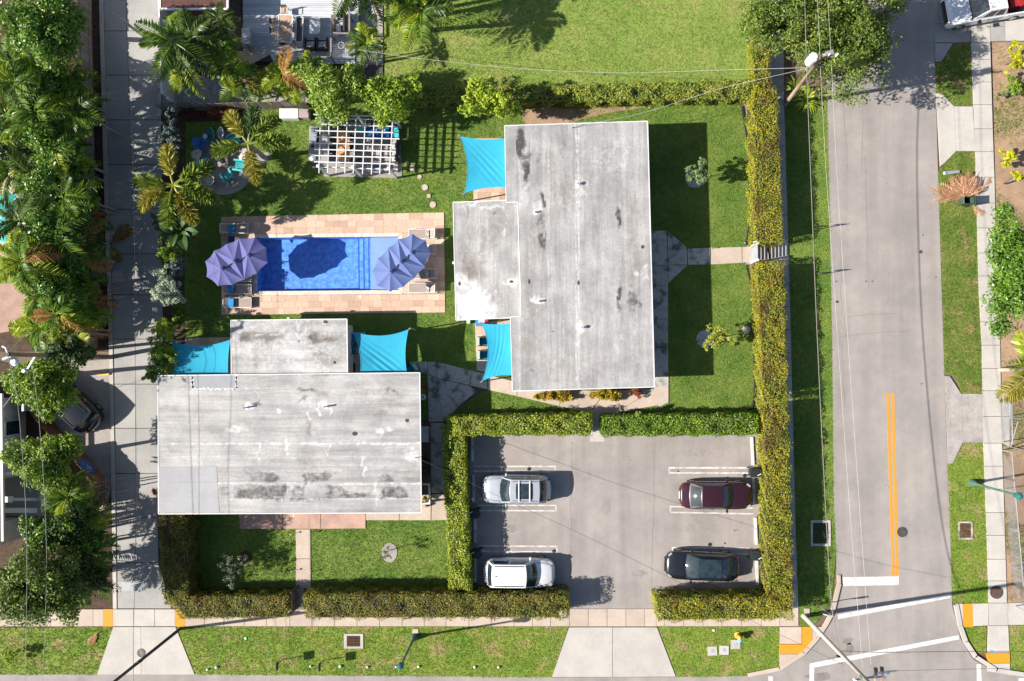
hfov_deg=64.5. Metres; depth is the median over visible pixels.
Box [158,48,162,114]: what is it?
wall
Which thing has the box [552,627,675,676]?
driveway apron
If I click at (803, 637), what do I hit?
corner ramp
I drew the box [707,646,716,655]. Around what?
meter cover
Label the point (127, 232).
fallen frond
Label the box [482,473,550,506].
silver suv
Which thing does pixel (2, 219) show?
turquoise umbrella
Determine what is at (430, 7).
fan palm
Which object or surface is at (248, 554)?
mulch ring
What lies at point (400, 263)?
triple umbrella
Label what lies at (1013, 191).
yard
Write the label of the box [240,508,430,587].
patio
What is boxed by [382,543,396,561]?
mulch ring
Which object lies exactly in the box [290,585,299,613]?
wooden gate
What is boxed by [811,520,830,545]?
drain grate
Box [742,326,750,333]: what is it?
boulder
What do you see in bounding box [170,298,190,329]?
green shrub
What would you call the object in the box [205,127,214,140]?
dish chair
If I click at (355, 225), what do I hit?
pool deck
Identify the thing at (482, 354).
cushioned chair
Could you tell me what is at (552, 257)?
flat roofed house
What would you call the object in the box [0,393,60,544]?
white house
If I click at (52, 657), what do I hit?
verge
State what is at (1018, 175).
yellow shrub
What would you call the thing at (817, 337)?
overhead cable
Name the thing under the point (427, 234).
cushion
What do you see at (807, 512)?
verge
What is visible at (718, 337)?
young tree
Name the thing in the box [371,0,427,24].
fan palm
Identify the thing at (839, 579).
kerb
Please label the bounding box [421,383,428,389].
potted plant
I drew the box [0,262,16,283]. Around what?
lawn
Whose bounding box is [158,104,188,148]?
silver shrub
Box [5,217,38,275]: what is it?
areca palm
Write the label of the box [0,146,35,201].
areca palm
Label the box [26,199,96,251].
thicket tree
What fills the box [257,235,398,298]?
swimming pool
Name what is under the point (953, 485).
verge
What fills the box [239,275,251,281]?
sun lounger
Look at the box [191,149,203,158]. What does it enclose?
dish chair
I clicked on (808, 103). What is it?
strap leaf plant
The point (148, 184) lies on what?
foxtail palm
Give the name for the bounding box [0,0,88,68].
broadleaf tree
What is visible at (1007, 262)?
broad tree
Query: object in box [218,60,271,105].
areca palm
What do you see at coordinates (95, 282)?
areca palm
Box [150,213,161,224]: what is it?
bird of paradise
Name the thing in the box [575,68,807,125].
overhead cable
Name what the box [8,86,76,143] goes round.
areca palm
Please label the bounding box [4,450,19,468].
window
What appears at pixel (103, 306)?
areca palm
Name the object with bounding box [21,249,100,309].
thicket tree
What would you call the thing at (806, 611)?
utility cover
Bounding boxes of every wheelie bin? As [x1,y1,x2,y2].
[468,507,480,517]
[470,547,481,558]
[746,467,761,476]
[747,549,762,560]
[958,196,975,206]
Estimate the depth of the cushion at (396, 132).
55.02 m
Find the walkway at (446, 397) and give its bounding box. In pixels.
[410,362,486,519]
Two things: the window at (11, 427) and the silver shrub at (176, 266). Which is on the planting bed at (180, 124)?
the silver shrub at (176, 266)
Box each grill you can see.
[241,28,253,48]
[309,128,319,144]
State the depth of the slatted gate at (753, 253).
53.47 m
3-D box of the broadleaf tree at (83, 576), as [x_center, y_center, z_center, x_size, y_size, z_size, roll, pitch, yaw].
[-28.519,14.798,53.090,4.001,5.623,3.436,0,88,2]
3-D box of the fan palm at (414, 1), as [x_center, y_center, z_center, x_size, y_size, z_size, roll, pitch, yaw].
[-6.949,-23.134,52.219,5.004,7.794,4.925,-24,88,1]
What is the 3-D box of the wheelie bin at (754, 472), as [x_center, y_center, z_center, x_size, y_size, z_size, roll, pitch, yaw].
[15.985,8.697,53.613,0.768,1.087,0.540,0,88,2]
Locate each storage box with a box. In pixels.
[279,108,299,120]
[299,109,310,119]
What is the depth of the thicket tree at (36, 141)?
50.47 m
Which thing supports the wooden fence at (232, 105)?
on the lawn at (448, 243)
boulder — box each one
[239,146,248,163]
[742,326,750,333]
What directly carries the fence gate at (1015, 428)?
attached to the chain link fence at (1006, 427)
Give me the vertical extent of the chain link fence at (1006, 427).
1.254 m
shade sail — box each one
[172,339,230,374]
[351,328,409,372]
[460,135,505,193]
[481,323,511,381]
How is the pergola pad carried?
on the lawn at (448, 243)
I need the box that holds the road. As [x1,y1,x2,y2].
[0,0,1023,680]
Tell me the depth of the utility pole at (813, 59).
45.70 m
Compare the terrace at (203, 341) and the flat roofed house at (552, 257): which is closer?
the flat roofed house at (552, 257)
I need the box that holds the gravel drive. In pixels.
[52,359,111,501]
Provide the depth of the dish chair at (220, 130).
55.86 m
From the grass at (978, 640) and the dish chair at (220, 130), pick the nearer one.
the grass at (978, 640)
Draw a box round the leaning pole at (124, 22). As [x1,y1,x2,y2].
[113,13,147,40]
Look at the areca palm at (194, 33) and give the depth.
50.70 m
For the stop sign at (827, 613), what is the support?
on the verge at (807, 512)
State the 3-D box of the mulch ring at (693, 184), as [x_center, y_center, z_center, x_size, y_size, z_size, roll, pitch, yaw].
[12.419,-11.047,54.892,1.430,0.070,1.450,0,88,2]
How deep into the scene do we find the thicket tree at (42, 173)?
50.38 m
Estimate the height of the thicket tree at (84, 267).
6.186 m
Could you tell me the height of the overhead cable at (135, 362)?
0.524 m
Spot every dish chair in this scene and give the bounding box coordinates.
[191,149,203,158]
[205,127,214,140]
[206,175,216,184]
[217,127,224,138]
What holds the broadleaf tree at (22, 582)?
on the planting bed at (10, 549)
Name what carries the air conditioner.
on the walkway at (446, 397)
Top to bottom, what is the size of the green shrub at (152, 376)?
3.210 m
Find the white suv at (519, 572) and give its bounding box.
[484,555,554,590]
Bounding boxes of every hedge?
[157,514,297,620]
[302,583,570,620]
[408,77,757,108]
[440,410,593,590]
[598,410,759,438]
[649,260,795,623]
[744,85,784,248]
[746,38,771,95]
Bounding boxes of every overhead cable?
[8,357,26,674]
[32,365,46,680]
[126,0,136,680]
[358,49,810,72]
[415,457,843,664]
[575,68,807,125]
[805,8,840,652]
[817,0,862,666]
[828,8,870,662]
[852,651,1023,652]
[897,668,998,670]
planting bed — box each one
[0,0,108,351]
[0,362,112,608]
[161,111,185,368]
[186,102,247,121]
[743,104,766,405]
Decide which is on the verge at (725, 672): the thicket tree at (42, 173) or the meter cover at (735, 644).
the meter cover at (735, 644)
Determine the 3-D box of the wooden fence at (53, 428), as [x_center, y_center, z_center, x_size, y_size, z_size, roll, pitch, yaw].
[-32.367,4.911,55.367,0.231,1.730,4.592,-43,87,1]
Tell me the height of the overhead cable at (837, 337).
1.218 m
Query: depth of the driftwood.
53.84 m
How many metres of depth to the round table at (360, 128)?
55.37 m
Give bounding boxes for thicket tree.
[18,154,99,210]
[20,109,94,157]
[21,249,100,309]
[23,58,88,113]
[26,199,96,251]
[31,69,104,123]
[33,125,103,175]
[42,228,105,278]
[52,185,106,232]
[53,277,106,331]
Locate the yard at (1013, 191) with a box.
[992,42,1023,602]
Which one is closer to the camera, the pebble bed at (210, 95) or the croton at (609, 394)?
the croton at (609, 394)
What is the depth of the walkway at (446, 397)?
55.07 m
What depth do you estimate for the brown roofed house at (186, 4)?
54.05 m
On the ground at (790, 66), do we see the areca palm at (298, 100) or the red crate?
the areca palm at (298, 100)
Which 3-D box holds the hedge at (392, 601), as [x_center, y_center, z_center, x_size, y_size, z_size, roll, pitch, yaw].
[-4.961,17.281,53.573,17.652,2.563,2.213,0,88,2]
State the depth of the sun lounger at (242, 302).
55.51 m
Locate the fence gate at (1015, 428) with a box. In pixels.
[1010,400,1023,449]
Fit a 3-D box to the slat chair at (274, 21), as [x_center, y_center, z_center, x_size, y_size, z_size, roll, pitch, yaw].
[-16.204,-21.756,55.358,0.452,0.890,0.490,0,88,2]
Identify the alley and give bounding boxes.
[99,0,170,608]
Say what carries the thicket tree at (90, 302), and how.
on the planting bed at (8, 340)
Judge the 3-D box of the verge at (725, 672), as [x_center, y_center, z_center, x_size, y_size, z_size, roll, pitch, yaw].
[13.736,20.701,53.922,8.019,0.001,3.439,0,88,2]
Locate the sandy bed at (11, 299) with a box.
[0,282,32,332]
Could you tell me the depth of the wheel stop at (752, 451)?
54.08 m
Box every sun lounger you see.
[219,223,247,233]
[223,284,251,294]
[223,297,251,307]
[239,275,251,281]
[408,229,436,239]
[408,283,436,292]
[414,269,437,278]
[427,244,435,254]
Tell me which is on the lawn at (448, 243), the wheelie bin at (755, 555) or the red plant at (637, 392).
the red plant at (637, 392)
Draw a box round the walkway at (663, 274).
[651,231,769,408]
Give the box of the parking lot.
[469,424,761,608]
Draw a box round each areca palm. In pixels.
[0,35,34,85]
[0,58,50,115]
[0,90,21,146]
[0,119,29,179]
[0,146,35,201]
[0,189,38,247]
[0,225,80,298]
[1,144,42,205]
[5,111,38,162]
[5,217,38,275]
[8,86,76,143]
[8,298,69,352]
[10,52,71,88]
[14,274,75,321]
[18,190,40,218]
[25,204,107,268]
[31,287,109,341]
[32,131,108,177]
[33,171,115,221]
[39,464,106,522]
[41,59,106,112]
[46,296,113,363]
[55,75,122,147]
[62,220,115,288]
[62,487,115,539]
[64,523,120,570]
[69,555,121,606]
[74,268,106,295]
[78,152,104,200]
[80,209,113,247]
[82,276,118,323]
[134,10,216,83]
[160,6,223,70]
[163,50,216,98]
[201,1,249,51]
[202,28,242,65]
[205,43,249,90]
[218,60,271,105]
[247,66,283,104]
[255,45,308,103]
[278,58,311,104]
[297,49,324,74]
[345,21,390,65]
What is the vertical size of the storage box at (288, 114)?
0.620 m
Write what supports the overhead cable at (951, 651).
attached to the utility pole at (835, 648)
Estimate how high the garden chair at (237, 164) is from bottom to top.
0.963 m
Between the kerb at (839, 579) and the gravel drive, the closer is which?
the kerb at (839, 579)
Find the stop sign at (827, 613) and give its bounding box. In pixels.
[817,604,833,615]
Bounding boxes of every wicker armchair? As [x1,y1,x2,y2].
[304,37,316,50]
[316,37,328,50]
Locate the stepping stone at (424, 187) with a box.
[422,184,427,190]
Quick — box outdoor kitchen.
[309,124,327,162]
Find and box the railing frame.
[307,1,353,62]
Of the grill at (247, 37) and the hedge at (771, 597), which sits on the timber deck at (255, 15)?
the grill at (247, 37)
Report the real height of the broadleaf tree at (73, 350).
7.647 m
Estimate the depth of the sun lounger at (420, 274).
55.05 m
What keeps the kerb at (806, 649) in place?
on the road
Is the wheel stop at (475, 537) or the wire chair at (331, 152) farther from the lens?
the wire chair at (331, 152)
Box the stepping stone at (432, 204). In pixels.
[430,201,435,207]
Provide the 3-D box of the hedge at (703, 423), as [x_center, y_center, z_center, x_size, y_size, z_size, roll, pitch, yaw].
[10.981,5.544,53.542,10.440,2.008,1.847,0,88,2]
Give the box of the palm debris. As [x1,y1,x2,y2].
[927,171,991,215]
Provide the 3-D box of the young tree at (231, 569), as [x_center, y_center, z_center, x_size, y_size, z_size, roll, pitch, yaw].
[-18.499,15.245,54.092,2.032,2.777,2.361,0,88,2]
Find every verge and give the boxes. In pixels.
[0,627,112,673]
[176,627,567,676]
[659,627,778,676]
[785,97,835,626]
[935,43,972,105]
[938,152,981,393]
[948,443,987,602]
[964,627,985,652]
[1008,625,1023,671]
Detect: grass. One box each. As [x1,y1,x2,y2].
[963,626,987,653]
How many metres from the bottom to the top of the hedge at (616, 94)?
1.722 m
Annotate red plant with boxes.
[177,108,204,119]
[207,107,236,117]
[628,389,642,398]
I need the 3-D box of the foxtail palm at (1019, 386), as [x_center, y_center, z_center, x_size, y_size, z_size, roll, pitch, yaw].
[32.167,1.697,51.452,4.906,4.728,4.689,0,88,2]
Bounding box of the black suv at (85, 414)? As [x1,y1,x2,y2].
[58,382,103,432]
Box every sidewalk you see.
[0,588,797,625]
[768,0,797,607]
[955,22,1023,671]
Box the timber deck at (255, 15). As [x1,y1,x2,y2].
[237,0,358,64]
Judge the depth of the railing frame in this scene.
54.50 m
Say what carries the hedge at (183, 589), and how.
on the lawn at (345, 549)
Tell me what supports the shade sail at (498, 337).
attached to the sail post
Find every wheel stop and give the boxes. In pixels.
[471,436,473,460]
[472,475,474,501]
[474,519,476,542]
[474,559,476,582]
[750,437,754,464]
[752,478,754,503]
[754,517,757,544]
[755,561,758,584]
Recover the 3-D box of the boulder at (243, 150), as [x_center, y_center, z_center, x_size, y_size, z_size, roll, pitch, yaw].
[-18.504,-12.832,56.057,0.859,0.363,1.262,0,88,2]
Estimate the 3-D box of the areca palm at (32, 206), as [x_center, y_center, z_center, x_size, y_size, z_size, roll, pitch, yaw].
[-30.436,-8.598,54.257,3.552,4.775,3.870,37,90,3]
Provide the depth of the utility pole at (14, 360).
47.48 m
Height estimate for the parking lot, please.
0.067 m
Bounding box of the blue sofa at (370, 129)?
[364,123,397,137]
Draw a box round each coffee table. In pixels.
[310,17,319,33]
[374,145,380,156]
[383,145,387,156]
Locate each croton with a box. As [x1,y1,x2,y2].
[422,496,430,501]
[533,390,574,402]
[588,389,621,401]
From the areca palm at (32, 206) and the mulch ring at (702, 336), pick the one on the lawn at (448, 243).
the mulch ring at (702, 336)
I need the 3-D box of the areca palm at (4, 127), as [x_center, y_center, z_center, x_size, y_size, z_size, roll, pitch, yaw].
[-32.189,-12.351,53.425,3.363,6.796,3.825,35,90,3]
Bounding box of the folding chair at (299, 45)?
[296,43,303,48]
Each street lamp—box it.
[397,633,417,669]
[968,479,1022,498]
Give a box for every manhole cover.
[137,649,144,656]
[897,527,907,536]
[990,586,1002,598]
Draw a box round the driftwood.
[997,87,1023,95]
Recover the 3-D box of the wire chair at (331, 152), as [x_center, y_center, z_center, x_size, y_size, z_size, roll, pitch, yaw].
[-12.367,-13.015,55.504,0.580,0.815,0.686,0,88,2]
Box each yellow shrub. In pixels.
[998,148,1017,168]
[1004,39,1023,74]
[1009,171,1023,180]
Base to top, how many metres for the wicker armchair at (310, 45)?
0.680 m
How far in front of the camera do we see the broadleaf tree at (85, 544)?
52.16 m
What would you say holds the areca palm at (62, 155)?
on the ground at (790, 66)
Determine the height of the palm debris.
0.751 m
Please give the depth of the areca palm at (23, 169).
50.80 m
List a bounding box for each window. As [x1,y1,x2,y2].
[4,419,19,435]
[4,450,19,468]
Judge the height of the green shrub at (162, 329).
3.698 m
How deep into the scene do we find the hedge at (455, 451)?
53.22 m
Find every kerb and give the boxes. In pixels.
[747,583,840,676]
[837,575,840,583]
[953,604,1023,676]
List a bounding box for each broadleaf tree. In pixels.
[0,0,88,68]
[0,346,82,423]
[0,431,84,494]
[0,537,92,630]
[17,514,75,556]
[33,502,105,554]
[41,330,96,366]
[43,547,102,599]
[69,520,113,551]
[76,560,114,593]
[291,60,365,129]
[351,69,422,129]
[457,75,523,118]
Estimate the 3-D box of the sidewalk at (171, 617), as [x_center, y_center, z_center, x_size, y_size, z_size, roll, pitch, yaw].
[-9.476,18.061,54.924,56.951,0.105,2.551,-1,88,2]
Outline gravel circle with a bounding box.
[193,130,253,194]
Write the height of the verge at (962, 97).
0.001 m
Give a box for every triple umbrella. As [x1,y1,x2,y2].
[205,237,267,285]
[372,234,430,291]
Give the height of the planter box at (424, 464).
0.505 m
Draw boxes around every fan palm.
[331,0,396,27]
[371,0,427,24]
[382,0,417,7]
[390,0,457,51]
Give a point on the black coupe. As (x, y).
(691, 564)
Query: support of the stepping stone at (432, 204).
on the lawn at (448, 243)
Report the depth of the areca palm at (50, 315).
50.44 m
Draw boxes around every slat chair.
[269,16,277,25]
[269,26,277,37]
[280,4,289,13]
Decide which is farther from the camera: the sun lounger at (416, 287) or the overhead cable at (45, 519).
the sun lounger at (416, 287)
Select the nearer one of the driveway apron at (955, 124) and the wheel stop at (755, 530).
the wheel stop at (755, 530)
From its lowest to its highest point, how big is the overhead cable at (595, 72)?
4.421 m
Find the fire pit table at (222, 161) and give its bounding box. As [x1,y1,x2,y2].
[217,156,228,166]
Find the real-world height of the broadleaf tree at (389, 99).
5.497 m
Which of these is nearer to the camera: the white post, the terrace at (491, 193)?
the white post
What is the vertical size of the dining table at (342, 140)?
0.720 m
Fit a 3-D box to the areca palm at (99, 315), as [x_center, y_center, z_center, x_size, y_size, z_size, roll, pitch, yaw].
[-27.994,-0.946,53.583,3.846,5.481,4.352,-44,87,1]
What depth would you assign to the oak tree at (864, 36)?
49.02 m
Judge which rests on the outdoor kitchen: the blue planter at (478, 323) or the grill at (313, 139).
the grill at (313, 139)
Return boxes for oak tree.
[736,0,910,107]
[740,0,792,39]
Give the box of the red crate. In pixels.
[1007,0,1023,10]
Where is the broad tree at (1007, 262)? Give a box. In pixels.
[981,201,1023,339]
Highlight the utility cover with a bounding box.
[804,608,809,614]
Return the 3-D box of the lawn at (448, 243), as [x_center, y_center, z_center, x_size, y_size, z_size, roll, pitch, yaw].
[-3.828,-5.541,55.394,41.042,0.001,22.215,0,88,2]
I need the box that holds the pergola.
[312,113,401,178]
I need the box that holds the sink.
[309,144,315,148]
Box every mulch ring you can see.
[239,551,251,563]
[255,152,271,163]
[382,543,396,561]
[685,167,705,187]
[696,330,713,346]
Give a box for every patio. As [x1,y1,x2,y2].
[0,153,27,261]
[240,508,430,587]
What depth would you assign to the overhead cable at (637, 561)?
48.93 m
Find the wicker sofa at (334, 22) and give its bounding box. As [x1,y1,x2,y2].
[331,10,345,31]
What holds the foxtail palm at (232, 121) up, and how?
on the lawn at (448, 243)
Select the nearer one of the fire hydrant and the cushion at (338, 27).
the fire hydrant
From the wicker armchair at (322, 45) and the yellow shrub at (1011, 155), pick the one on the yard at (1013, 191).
the yellow shrub at (1011, 155)
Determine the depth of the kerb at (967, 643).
53.15 m
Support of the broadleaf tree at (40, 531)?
on the planting bed at (10, 549)
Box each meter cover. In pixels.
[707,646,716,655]
[719,645,728,654]
[731,640,739,648]
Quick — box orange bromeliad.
[151,488,157,494]
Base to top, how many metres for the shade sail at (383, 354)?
0.321 m
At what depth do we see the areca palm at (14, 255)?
49.68 m
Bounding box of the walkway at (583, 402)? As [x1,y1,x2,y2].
[488,377,667,441]
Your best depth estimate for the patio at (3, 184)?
56.77 m
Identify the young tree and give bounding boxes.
[217,552,247,589]
[380,544,391,559]
[684,157,711,184]
[702,323,736,350]
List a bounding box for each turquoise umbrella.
[0,193,16,217]
[0,218,18,242]
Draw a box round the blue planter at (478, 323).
[475,319,488,325]
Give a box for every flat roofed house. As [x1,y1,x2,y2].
[158,317,421,516]
[452,121,654,390]
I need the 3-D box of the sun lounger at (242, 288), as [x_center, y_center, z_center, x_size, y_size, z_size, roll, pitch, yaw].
[-18.827,-3.523,55.562,1.970,0.638,0.705,0,88,2]
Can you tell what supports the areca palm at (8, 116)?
on the planting bed at (8, 340)
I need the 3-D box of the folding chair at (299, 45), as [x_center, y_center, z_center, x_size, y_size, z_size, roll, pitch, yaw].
[-14.450,-20.122,55.245,0.564,0.880,0.485,0,88,2]
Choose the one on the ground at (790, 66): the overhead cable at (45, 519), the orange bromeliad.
the orange bromeliad
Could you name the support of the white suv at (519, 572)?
on the parking lot
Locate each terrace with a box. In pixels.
[185,337,230,373]
[353,332,409,372]
[473,138,505,200]
[475,320,509,371]
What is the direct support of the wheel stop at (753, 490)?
on the parking lot
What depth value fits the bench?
55.26 m
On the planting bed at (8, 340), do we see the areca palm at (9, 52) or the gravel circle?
the areca palm at (9, 52)
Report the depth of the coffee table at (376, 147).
55.40 m
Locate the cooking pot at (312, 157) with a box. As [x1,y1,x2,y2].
[309,154,315,160]
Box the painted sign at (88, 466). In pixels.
[78,460,95,472]
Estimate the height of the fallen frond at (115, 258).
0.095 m
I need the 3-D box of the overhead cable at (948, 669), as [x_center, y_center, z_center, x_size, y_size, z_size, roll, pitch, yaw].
[24.951,17.996,44.425,8.557,0.218,0.096,-2,88,2]
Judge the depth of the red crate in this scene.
53.08 m
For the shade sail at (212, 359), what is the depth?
53.44 m
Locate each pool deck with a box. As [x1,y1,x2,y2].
[221,212,444,314]
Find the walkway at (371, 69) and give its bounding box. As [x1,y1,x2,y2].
[217,0,382,102]
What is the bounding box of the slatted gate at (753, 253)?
[749,241,758,263]
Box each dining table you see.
[277,14,295,46]
[337,132,351,160]
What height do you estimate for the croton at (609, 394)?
1.204 m
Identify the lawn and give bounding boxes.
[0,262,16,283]
[161,513,448,596]
[163,100,756,419]
[384,0,760,93]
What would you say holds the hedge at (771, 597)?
on the ground at (790, 66)
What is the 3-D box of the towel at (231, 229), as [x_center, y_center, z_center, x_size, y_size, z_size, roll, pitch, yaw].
[-19.216,-7.630,55.545,0.360,0.070,0.600,0,88,2]
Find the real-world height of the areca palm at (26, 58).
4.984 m
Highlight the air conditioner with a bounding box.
[421,426,429,441]
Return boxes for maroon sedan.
[679,479,751,512]
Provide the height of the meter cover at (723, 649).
0.110 m
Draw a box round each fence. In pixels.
[7,389,64,436]
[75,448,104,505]
[76,0,97,347]
[154,101,309,110]
[422,482,431,503]
[1001,402,1023,610]
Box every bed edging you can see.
[741,105,749,244]
[746,265,755,411]
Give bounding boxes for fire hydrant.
[734,632,742,641]
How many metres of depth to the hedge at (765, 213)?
52.76 m
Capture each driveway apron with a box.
[97,627,194,674]
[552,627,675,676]
[934,0,1023,61]
[936,93,974,165]
[944,376,1009,463]
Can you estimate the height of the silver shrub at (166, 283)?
4.005 m
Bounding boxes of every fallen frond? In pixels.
[87,632,97,644]
[110,223,133,244]
[110,246,122,262]
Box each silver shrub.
[149,264,186,311]
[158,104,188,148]
[165,254,191,278]
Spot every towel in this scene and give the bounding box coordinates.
[228,285,233,293]
[228,299,233,306]
[229,225,233,233]
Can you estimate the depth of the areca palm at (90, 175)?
53.41 m
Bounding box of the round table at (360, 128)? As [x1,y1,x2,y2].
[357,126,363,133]
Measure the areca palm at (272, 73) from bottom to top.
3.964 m
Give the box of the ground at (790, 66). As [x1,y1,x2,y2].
[0,0,1023,676]
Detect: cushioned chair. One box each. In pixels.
[351,334,355,342]
[351,344,357,353]
[406,363,419,371]
[477,336,486,345]
[477,350,487,359]
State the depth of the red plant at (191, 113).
55.68 m
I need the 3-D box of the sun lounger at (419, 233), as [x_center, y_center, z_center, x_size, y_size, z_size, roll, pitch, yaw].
[-6.074,-7.252,55.155,1.970,0.638,0.705,0,88,2]
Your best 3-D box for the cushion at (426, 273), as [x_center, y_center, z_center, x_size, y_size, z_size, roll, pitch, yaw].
[-5.768,-4.479,54.910,0.220,0.100,0.550,0,88,2]
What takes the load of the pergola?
on the pergola pad
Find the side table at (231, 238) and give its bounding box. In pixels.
[228,236,234,241]
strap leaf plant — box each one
[783,74,811,98]
[791,84,817,112]
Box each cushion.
[336,24,341,31]
[393,127,399,137]
[425,230,428,238]
[425,270,428,277]
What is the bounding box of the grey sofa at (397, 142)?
[392,139,399,163]
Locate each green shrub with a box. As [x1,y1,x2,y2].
[0,648,21,665]
[141,366,169,382]
[145,334,179,372]
[146,317,183,341]
[155,236,184,264]
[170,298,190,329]
[635,411,641,416]
[1001,75,1023,96]
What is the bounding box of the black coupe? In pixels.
[664,548,738,583]
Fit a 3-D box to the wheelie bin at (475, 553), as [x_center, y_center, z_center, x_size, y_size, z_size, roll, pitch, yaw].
[-2.377,14.183,54.196,0.768,1.087,0.540,0,88,2]
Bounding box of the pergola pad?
[318,122,401,177]
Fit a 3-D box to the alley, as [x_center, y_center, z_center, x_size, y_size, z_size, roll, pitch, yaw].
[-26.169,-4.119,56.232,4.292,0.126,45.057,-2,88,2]
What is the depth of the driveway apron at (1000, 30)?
54.40 m
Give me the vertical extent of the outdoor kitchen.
0.870 m
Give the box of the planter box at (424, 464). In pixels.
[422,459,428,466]
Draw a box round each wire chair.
[329,133,334,142]
[329,144,334,154]
[348,132,354,142]
[355,158,362,165]
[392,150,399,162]
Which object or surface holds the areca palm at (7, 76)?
on the planting bed at (8, 340)
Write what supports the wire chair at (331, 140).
on the pergola pad
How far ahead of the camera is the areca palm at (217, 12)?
51.10 m
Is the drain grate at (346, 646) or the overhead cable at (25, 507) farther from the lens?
the drain grate at (346, 646)
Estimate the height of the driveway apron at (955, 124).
0.096 m
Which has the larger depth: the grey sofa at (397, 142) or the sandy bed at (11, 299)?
the sandy bed at (11, 299)
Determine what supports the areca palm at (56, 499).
on the ground at (790, 66)
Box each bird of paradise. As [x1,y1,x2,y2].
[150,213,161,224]
[154,212,199,250]
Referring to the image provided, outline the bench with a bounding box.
[295,17,304,43]
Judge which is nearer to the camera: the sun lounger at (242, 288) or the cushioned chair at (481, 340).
the cushioned chair at (481, 340)
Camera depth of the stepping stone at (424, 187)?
55.56 m
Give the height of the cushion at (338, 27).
0.160 m
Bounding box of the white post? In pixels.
[943,170,959,174]
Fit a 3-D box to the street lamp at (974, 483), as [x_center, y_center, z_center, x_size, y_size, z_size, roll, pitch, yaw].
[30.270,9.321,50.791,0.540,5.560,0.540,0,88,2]
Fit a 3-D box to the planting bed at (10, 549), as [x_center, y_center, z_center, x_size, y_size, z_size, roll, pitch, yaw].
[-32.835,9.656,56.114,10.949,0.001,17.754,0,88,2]
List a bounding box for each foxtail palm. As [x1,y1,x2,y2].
[132,143,218,229]
[209,104,291,186]
[995,330,1023,404]
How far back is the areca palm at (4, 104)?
53.19 m
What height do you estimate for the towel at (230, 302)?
0.070 m
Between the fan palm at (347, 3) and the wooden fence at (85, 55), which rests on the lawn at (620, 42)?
the fan palm at (347, 3)
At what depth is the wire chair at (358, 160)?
55.35 m
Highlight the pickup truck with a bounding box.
[938,0,1023,29]
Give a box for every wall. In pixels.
[158,0,177,103]
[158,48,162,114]
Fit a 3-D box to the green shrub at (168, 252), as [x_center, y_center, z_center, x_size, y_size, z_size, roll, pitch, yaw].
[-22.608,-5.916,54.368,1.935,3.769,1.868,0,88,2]
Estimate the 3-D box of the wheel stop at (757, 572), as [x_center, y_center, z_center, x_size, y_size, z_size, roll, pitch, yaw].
[16.282,15.355,53.893,0.170,0.118,1.735,-1,88,2]
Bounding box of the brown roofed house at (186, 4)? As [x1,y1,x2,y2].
[159,0,228,10]
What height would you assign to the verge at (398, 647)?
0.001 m
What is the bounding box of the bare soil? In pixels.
[521,104,692,124]
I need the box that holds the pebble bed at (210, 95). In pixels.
[162,61,216,102]
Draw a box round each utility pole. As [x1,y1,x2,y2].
[2,345,112,372]
[113,627,181,680]
[783,49,838,106]
[801,614,896,680]
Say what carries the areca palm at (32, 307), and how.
on the planting bed at (8, 340)
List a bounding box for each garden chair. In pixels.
[191,137,209,151]
[219,168,235,184]
[225,131,243,142]
[232,159,245,171]
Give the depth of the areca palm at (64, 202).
50.41 m
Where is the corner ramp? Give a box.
[779,626,821,665]
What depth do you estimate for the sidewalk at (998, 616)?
53.63 m
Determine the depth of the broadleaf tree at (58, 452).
50.22 m
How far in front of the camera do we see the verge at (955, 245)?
53.98 m
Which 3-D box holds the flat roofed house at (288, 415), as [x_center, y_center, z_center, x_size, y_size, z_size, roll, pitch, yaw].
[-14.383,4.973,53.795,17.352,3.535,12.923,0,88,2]
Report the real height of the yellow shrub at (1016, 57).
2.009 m
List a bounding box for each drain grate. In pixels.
[344,634,362,648]
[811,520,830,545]
[958,521,972,539]
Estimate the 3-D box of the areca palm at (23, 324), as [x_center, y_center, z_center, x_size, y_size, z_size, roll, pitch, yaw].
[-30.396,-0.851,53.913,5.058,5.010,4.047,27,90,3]

